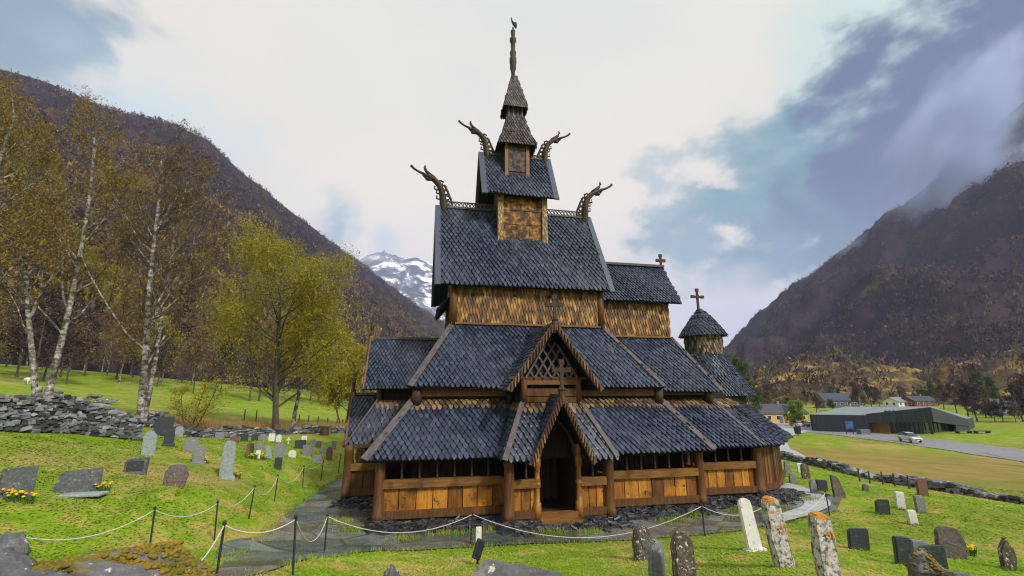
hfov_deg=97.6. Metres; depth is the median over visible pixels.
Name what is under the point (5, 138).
birch tree
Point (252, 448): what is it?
gravestone
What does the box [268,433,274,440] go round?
gravestone
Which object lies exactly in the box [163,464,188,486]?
gravestone
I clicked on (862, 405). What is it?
house
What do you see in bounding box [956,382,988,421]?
valley tree
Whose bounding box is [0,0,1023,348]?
sky
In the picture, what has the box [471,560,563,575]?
boulder
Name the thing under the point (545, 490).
door
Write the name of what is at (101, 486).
daffodil clump
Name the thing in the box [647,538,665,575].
gravestone
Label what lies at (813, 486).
gravestone
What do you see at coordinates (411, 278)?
snow mountain
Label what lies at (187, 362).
woodland tree
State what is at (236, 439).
gravestone
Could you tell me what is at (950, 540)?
gravestone
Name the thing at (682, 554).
gravestone
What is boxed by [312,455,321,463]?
gravestone
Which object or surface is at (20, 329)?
woodland tree
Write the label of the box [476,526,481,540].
marker post
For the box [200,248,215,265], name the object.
woodland tree
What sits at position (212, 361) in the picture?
woodland tree
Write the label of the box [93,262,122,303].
woodland tree
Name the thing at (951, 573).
boulder
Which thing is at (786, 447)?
lane
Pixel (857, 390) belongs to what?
valley tree
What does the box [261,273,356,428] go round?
broadleaf tree
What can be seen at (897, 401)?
house
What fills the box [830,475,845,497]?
gravestone
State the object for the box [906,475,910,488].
wall stake
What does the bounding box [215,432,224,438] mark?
gravestone
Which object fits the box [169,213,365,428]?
broadleaf tree
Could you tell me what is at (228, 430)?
field wall
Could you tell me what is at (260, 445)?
gravestone
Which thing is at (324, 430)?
tree stump
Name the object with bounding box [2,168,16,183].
woodland tree
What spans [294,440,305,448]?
gravestone
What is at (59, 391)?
boulder
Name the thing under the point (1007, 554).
gravestone
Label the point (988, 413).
valley tree
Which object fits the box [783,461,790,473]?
gravestone
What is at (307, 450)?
gravestone
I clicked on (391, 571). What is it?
boulder
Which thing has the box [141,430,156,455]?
gravestone
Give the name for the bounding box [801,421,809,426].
car
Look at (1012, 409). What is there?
valley tree
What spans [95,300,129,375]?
woodland tree
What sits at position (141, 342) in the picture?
woodland tree
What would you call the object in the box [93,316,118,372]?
woodland tree
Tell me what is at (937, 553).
gravestone
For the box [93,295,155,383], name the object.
woodland tree
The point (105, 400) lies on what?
boulder
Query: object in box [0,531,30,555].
boulder
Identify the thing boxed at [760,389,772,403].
valley tree
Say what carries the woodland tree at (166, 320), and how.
on the ground at (889, 458)
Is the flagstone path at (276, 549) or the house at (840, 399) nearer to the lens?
the flagstone path at (276, 549)
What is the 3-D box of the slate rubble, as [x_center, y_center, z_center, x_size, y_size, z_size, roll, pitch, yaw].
[3.158,8.681,17.639,21.442,0.697,5.712,1,-13,-5]
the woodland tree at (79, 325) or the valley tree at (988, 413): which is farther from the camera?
the valley tree at (988, 413)
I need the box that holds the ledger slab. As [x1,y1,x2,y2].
[55,491,108,497]
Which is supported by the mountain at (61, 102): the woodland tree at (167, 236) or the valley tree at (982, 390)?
the woodland tree at (167, 236)
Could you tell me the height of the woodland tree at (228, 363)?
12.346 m
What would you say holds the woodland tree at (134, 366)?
on the ground at (889, 458)
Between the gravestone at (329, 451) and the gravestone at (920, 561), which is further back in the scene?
the gravestone at (329, 451)
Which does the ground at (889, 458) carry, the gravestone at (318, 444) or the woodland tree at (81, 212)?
the gravestone at (318, 444)
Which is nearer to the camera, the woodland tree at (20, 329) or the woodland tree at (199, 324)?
the woodland tree at (20, 329)
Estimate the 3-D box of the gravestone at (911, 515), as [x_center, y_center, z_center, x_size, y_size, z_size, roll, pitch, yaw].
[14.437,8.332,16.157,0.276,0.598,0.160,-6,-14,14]
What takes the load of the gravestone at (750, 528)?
on the ground at (889, 458)
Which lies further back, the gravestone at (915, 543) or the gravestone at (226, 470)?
the gravestone at (226, 470)
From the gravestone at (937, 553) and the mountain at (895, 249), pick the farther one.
the mountain at (895, 249)
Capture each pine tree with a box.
[730,356,753,404]
[746,379,764,410]
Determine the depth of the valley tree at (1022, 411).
133.74 m
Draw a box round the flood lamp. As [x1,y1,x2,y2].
[472,538,484,564]
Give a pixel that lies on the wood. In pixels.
(239, 216)
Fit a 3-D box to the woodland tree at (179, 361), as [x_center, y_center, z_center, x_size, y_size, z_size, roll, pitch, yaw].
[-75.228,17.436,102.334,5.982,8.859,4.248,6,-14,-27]
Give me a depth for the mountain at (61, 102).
550.74 m
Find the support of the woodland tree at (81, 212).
on the mountain at (61, 102)
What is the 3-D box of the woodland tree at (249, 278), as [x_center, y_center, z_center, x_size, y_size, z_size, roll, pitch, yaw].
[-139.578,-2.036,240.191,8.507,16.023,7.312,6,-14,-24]
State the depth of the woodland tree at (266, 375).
83.45 m
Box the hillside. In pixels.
[0,69,1023,404]
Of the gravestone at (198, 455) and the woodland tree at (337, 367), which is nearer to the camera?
the gravestone at (198, 455)
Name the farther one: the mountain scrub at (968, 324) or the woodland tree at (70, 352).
the mountain scrub at (968, 324)
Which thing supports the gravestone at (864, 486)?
on the ground at (889, 458)
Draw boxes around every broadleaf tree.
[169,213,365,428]
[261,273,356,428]
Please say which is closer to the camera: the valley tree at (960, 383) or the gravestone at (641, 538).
the gravestone at (641, 538)
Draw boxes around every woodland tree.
[0,253,30,285]
[0,282,29,312]
[0,285,86,370]
[0,291,47,376]
[0,296,25,346]
[0,308,16,359]
[0,314,21,366]
[1,289,44,369]
[1,296,71,375]
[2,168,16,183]
[17,160,32,177]
[17,266,47,290]
[21,293,94,380]
[38,305,97,383]
[43,313,87,376]
[48,175,67,194]
[51,266,80,295]
[68,222,81,236]
[71,304,109,375]
[76,209,83,219]
[78,246,104,281]
[78,265,99,301]
[83,312,106,370]
[92,217,111,231]
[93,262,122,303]
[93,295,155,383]
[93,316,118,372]
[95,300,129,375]
[100,311,142,378]
[108,286,139,321]
[117,325,153,375]
[122,331,142,377]
[128,315,167,384]
[131,328,181,386]
[133,267,155,292]
[138,303,187,365]
[156,328,182,383]
[157,342,185,378]
[158,224,172,246]
[164,295,183,331]
[165,328,220,393]
[170,347,192,382]
[175,334,211,385]
[179,316,216,380]
[182,297,213,334]
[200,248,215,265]
[201,337,245,390]
[202,236,216,263]
[203,340,223,381]
[216,346,236,383]
[224,329,273,400]
[235,336,283,400]
[243,272,257,290]
[262,350,299,390]
[264,330,296,388]
[264,335,296,395]
[282,329,316,391]
[284,334,297,393]
[298,332,336,399]
[303,322,334,402]
[318,347,358,405]
[329,336,361,403]
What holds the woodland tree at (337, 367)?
on the ground at (889, 458)
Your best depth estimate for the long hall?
99.59 m
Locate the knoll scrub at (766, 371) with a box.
[742,340,1023,402]
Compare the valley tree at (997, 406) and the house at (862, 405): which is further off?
the house at (862, 405)
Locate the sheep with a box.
[22,377,30,384]
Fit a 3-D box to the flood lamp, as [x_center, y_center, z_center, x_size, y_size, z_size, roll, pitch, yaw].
[-0.854,6.790,11.448,0.337,0.710,0.249,3,-13,-11]
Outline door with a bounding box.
[540,459,550,498]
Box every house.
[751,401,809,422]
[815,391,859,407]
[849,398,866,406]
[881,395,908,406]
[902,394,938,405]
[983,398,1023,415]
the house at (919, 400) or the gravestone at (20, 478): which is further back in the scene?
the house at (919, 400)
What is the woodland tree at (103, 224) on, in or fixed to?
on the mountain at (61, 102)
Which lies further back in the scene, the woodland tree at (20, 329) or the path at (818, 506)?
the woodland tree at (20, 329)
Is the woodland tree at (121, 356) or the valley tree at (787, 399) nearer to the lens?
the woodland tree at (121, 356)
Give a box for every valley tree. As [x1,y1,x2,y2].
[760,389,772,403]
[784,397,791,403]
[799,388,809,405]
[811,392,823,411]
[826,399,835,408]
[849,380,869,406]
[863,384,879,406]
[870,386,882,405]
[895,384,907,396]
[916,387,926,395]
[922,379,935,397]
[933,383,947,408]
[942,382,961,412]
[952,378,981,416]
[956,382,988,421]
[967,371,989,394]
[974,384,990,417]
[982,376,1003,398]
[984,401,999,421]
[991,399,1008,421]
[1001,382,1023,421]
[1006,400,1022,422]
[1009,373,1023,403]
[1017,398,1023,415]
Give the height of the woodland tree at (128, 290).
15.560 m
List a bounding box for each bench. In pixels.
[955,430,971,433]
[973,430,990,433]
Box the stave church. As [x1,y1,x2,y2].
[341,18,792,524]
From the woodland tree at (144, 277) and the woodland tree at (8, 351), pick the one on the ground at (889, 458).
the woodland tree at (8, 351)
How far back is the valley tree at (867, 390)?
203.59 m
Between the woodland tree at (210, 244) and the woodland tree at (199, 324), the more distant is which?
the woodland tree at (210, 244)
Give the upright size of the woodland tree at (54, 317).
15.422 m
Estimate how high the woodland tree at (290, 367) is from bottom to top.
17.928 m
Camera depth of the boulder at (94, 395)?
48.41 m
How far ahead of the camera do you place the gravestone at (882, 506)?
17.49 m
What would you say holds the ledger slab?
on the ground at (889, 458)
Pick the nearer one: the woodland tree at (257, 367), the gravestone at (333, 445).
the gravestone at (333, 445)
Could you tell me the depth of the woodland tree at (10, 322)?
69.68 m
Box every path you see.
[203,476,369,562]
[213,492,841,575]
[763,483,830,524]
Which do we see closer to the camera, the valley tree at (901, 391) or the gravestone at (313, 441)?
the gravestone at (313, 441)
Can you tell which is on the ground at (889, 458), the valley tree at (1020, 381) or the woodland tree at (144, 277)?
the valley tree at (1020, 381)
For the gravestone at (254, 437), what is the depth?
33.72 m
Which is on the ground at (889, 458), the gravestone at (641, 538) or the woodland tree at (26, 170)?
the gravestone at (641, 538)
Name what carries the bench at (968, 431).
on the ground at (889, 458)
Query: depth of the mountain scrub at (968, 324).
602.29 m
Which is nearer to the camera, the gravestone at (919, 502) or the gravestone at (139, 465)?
the gravestone at (139, 465)
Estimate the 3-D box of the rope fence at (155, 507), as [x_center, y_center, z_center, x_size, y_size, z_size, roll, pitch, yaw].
[-9.679,8.405,19.297,1.540,2.525,22.276,1,-13,-4]
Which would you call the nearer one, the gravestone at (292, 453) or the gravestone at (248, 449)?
the gravestone at (248, 449)
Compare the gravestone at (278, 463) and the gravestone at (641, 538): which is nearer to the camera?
the gravestone at (641, 538)
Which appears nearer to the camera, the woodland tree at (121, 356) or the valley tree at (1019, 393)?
the woodland tree at (121, 356)
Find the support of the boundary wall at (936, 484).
on the ground at (889, 458)
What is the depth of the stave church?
20.55 m
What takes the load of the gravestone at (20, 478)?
on the ground at (889, 458)
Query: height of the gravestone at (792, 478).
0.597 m
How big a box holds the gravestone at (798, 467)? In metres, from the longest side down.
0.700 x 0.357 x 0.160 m
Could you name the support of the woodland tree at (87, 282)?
on the mountain at (61, 102)
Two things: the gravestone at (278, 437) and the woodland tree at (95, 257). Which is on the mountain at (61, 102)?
the woodland tree at (95, 257)
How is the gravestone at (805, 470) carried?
on the ground at (889, 458)
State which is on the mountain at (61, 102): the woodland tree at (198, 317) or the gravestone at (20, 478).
the woodland tree at (198, 317)
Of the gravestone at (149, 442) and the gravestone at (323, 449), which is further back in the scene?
the gravestone at (323, 449)
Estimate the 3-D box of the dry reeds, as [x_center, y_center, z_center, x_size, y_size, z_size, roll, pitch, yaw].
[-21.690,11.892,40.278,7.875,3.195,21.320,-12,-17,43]
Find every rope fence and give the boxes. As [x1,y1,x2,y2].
[26,451,353,542]
[202,490,829,575]
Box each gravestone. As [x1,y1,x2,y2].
[0,466,38,497]
[52,467,103,492]
[124,457,149,474]
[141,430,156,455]
[152,416,174,435]
[161,429,174,446]
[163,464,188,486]
[175,426,183,437]
[183,437,199,451]
[190,446,205,464]
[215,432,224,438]
[219,440,235,480]
[230,436,239,442]
[240,434,248,441]
[245,443,250,457]
[250,443,253,452]
[251,434,257,440]
[255,442,263,450]
[259,434,265,440]
[265,445,271,458]
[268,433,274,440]
[273,443,286,458]
[274,457,281,469]
[276,434,281,441]
[288,450,295,457]
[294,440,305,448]
[302,444,312,455]
[310,439,315,444]
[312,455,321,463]
[316,441,321,447]
[320,446,326,453]
[326,446,332,460]
[331,441,336,448]
[632,524,650,560]
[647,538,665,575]
[670,530,696,575]
[737,498,767,551]
[760,495,795,567]
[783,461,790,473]
[788,474,795,482]
[796,463,800,472]
[800,463,810,478]
[808,511,841,575]
[809,480,817,492]
[815,479,827,490]
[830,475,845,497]
[846,528,869,550]
[862,484,868,490]
[874,499,890,514]
[892,535,912,565]
[893,491,905,508]
[905,510,918,524]
[911,539,926,550]
[913,495,926,512]
[915,478,928,495]
[918,545,948,568]
[934,525,967,559]
[997,537,1018,569]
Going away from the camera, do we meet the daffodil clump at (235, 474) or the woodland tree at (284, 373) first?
the daffodil clump at (235, 474)
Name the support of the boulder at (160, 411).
on the ground at (889, 458)
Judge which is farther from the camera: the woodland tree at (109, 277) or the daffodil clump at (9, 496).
the woodland tree at (109, 277)
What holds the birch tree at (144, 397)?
on the ground at (889, 458)
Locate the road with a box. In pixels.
[775,423,1023,461]
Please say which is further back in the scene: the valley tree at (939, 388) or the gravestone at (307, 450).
the valley tree at (939, 388)
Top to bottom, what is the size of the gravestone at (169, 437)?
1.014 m
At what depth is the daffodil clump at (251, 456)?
24.07 m
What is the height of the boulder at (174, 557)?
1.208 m
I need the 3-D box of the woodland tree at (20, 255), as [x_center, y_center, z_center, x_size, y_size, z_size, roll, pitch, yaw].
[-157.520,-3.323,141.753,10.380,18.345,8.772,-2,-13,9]
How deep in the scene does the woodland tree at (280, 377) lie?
97.09 m
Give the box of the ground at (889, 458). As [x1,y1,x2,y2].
[0,364,1023,575]
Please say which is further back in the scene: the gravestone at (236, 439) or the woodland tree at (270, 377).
the woodland tree at (270, 377)
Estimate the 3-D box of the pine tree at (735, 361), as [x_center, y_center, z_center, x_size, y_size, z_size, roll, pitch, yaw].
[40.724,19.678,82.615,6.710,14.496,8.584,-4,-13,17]
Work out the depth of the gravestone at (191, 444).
23.20 m
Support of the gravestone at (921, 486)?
on the ground at (889, 458)
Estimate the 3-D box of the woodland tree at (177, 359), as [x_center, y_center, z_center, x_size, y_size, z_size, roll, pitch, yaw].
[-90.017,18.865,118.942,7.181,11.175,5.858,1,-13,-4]
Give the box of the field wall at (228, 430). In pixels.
[133,411,344,437]
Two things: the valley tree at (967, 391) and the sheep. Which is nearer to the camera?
the sheep
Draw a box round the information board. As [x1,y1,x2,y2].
[845,421,870,434]
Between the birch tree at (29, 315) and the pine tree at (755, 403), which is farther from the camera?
the pine tree at (755, 403)
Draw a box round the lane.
[780,428,806,456]
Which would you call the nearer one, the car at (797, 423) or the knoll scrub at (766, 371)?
the car at (797, 423)
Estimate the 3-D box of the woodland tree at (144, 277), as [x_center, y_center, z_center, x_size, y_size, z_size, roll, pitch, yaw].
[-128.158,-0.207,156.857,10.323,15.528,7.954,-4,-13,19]
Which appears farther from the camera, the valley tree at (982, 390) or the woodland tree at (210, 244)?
the woodland tree at (210, 244)
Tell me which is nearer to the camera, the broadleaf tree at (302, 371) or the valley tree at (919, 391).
the broadleaf tree at (302, 371)
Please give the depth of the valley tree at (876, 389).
223.84 m
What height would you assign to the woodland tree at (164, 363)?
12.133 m
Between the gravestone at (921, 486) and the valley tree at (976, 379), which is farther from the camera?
the valley tree at (976, 379)
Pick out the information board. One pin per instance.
(848, 424)
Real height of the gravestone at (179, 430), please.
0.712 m
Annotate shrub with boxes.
[161,374,231,428]
[308,341,376,422]
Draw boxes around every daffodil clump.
[1,488,38,503]
[90,481,112,490]
[233,470,241,477]
[245,453,258,458]
[260,453,266,459]
[966,544,976,556]
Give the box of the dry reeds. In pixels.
[126,409,344,434]
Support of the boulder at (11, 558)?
on the ground at (889, 458)
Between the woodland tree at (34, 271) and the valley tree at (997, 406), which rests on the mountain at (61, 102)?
the woodland tree at (34, 271)
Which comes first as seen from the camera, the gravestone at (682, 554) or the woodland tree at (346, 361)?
the gravestone at (682, 554)
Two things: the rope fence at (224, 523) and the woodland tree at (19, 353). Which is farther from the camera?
the woodland tree at (19, 353)
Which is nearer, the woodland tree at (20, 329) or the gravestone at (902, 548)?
the gravestone at (902, 548)
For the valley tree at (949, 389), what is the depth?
173.20 m
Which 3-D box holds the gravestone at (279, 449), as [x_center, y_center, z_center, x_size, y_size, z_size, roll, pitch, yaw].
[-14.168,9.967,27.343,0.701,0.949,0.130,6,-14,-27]
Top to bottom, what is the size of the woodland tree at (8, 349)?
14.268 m
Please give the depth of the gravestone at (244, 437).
32.75 m
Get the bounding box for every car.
[791,421,802,426]
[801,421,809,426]
[897,432,921,442]
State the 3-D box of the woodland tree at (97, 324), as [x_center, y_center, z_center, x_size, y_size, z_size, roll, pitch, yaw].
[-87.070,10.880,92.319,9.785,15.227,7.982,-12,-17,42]
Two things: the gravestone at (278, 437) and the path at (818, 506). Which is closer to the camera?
the path at (818, 506)
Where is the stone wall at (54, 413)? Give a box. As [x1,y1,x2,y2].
[0,394,145,440]
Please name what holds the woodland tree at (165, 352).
on the ground at (889, 458)
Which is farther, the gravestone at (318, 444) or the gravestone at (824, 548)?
the gravestone at (318, 444)
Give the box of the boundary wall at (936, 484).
[780,451,1023,504]
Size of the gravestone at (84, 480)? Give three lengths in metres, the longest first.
1.079 x 0.775 x 0.184 m
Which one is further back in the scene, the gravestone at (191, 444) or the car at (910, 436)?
the car at (910, 436)
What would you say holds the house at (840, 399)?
on the ground at (889, 458)
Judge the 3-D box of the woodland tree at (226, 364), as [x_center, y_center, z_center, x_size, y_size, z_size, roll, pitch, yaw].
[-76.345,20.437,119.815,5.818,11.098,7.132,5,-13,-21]
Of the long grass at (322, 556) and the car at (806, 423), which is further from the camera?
the car at (806, 423)
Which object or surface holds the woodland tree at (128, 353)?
on the ground at (889, 458)
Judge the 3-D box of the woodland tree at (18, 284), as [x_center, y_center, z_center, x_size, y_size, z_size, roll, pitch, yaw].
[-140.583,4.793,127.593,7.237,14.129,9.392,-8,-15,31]
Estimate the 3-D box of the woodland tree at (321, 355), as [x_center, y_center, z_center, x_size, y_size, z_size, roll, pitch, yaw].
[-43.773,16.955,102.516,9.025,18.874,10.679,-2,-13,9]
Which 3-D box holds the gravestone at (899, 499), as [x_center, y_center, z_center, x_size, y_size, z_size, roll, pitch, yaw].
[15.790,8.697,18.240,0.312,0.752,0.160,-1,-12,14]
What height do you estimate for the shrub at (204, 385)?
4.762 m
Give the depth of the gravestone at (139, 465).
15.96 m
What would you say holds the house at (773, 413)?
on the ground at (889, 458)
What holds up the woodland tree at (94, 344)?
on the ground at (889, 458)
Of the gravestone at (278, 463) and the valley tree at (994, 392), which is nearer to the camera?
the gravestone at (278, 463)
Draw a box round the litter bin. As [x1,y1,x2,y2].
[793,426,800,435]
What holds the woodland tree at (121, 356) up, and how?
on the ground at (889, 458)
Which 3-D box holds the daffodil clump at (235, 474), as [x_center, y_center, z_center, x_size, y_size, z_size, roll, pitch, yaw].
[-12.952,8.703,20.957,0.688,0.481,0.470,3,-13,-11]
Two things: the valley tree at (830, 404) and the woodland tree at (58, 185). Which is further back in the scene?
the woodland tree at (58, 185)
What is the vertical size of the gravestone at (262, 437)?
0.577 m
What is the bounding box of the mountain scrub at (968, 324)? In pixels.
[724,103,1023,372]
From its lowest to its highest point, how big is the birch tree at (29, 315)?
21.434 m
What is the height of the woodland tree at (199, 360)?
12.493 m
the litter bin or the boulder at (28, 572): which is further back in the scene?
the litter bin
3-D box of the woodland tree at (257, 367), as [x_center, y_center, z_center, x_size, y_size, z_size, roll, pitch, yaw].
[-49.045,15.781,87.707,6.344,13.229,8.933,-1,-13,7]
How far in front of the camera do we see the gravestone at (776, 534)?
9.33 m
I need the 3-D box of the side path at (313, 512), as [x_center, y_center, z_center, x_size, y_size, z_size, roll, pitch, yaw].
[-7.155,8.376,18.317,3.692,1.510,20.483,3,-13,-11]
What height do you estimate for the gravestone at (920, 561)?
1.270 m
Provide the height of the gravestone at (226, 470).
1.775 m
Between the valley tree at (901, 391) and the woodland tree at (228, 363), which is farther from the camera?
the valley tree at (901, 391)
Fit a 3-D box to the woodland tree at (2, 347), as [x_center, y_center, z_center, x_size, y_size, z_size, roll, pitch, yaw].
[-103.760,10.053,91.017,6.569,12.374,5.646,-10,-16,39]
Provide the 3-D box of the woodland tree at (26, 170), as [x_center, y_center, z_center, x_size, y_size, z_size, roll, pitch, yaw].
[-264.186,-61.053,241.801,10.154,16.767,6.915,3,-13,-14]
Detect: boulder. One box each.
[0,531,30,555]
[0,547,36,575]
[4,568,71,575]
[29,539,217,575]
[54,390,63,393]
[86,394,102,397]
[93,398,118,403]
[153,410,170,413]
[383,564,400,575]
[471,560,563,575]
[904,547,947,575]
[941,571,970,575]
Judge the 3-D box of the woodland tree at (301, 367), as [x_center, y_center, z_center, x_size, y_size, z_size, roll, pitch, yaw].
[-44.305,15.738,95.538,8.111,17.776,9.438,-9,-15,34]
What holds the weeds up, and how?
on the slate rubble
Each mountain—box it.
[0,70,444,389]
[359,250,444,321]
[724,102,1023,373]
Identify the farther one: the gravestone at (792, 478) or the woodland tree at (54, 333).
the woodland tree at (54, 333)
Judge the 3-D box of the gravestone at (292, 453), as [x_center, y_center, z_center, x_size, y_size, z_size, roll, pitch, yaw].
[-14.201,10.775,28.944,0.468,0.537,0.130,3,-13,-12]
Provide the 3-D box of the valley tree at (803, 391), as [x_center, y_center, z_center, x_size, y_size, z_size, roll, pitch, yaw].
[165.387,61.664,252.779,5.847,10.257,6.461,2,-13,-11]
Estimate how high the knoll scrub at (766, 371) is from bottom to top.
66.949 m
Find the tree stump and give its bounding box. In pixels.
[320,426,328,435]
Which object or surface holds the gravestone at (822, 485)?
on the ground at (889, 458)
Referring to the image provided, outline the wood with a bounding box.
[0,100,441,366]
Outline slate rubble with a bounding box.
[327,488,810,537]
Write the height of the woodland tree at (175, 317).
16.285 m
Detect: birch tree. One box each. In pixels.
[0,69,80,283]
[0,85,166,394]
[35,115,245,427]
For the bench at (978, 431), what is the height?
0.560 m
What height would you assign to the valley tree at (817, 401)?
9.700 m
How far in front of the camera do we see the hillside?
379.71 m
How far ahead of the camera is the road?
67.70 m
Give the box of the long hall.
[810,406,974,433]
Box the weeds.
[324,494,832,540]
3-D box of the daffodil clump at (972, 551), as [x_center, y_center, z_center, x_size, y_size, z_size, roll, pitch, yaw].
[12.664,7.284,12.405,0.360,0.317,0.296,8,-15,-33]
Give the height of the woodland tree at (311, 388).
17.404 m
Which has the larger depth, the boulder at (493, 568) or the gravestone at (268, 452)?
the gravestone at (268, 452)
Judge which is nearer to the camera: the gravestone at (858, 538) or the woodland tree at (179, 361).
the gravestone at (858, 538)
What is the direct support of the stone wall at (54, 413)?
on the ground at (889, 458)
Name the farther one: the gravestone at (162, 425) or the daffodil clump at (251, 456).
the gravestone at (162, 425)
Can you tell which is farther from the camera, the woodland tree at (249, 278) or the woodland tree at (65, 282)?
the woodland tree at (249, 278)
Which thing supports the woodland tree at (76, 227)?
on the mountain at (61, 102)
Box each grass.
[2,436,1023,575]
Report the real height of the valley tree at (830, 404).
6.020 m
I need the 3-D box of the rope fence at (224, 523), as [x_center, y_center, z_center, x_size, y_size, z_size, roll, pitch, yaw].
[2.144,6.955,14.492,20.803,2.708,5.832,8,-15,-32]
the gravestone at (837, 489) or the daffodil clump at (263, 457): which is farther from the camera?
the daffodil clump at (263, 457)
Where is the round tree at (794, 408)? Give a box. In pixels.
[782,398,806,425]
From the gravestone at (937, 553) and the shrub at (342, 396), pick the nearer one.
the gravestone at (937, 553)
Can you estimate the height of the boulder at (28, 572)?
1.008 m
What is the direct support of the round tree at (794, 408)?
on the ground at (889, 458)
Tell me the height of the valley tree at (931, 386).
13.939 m
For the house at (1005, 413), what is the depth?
157.26 m

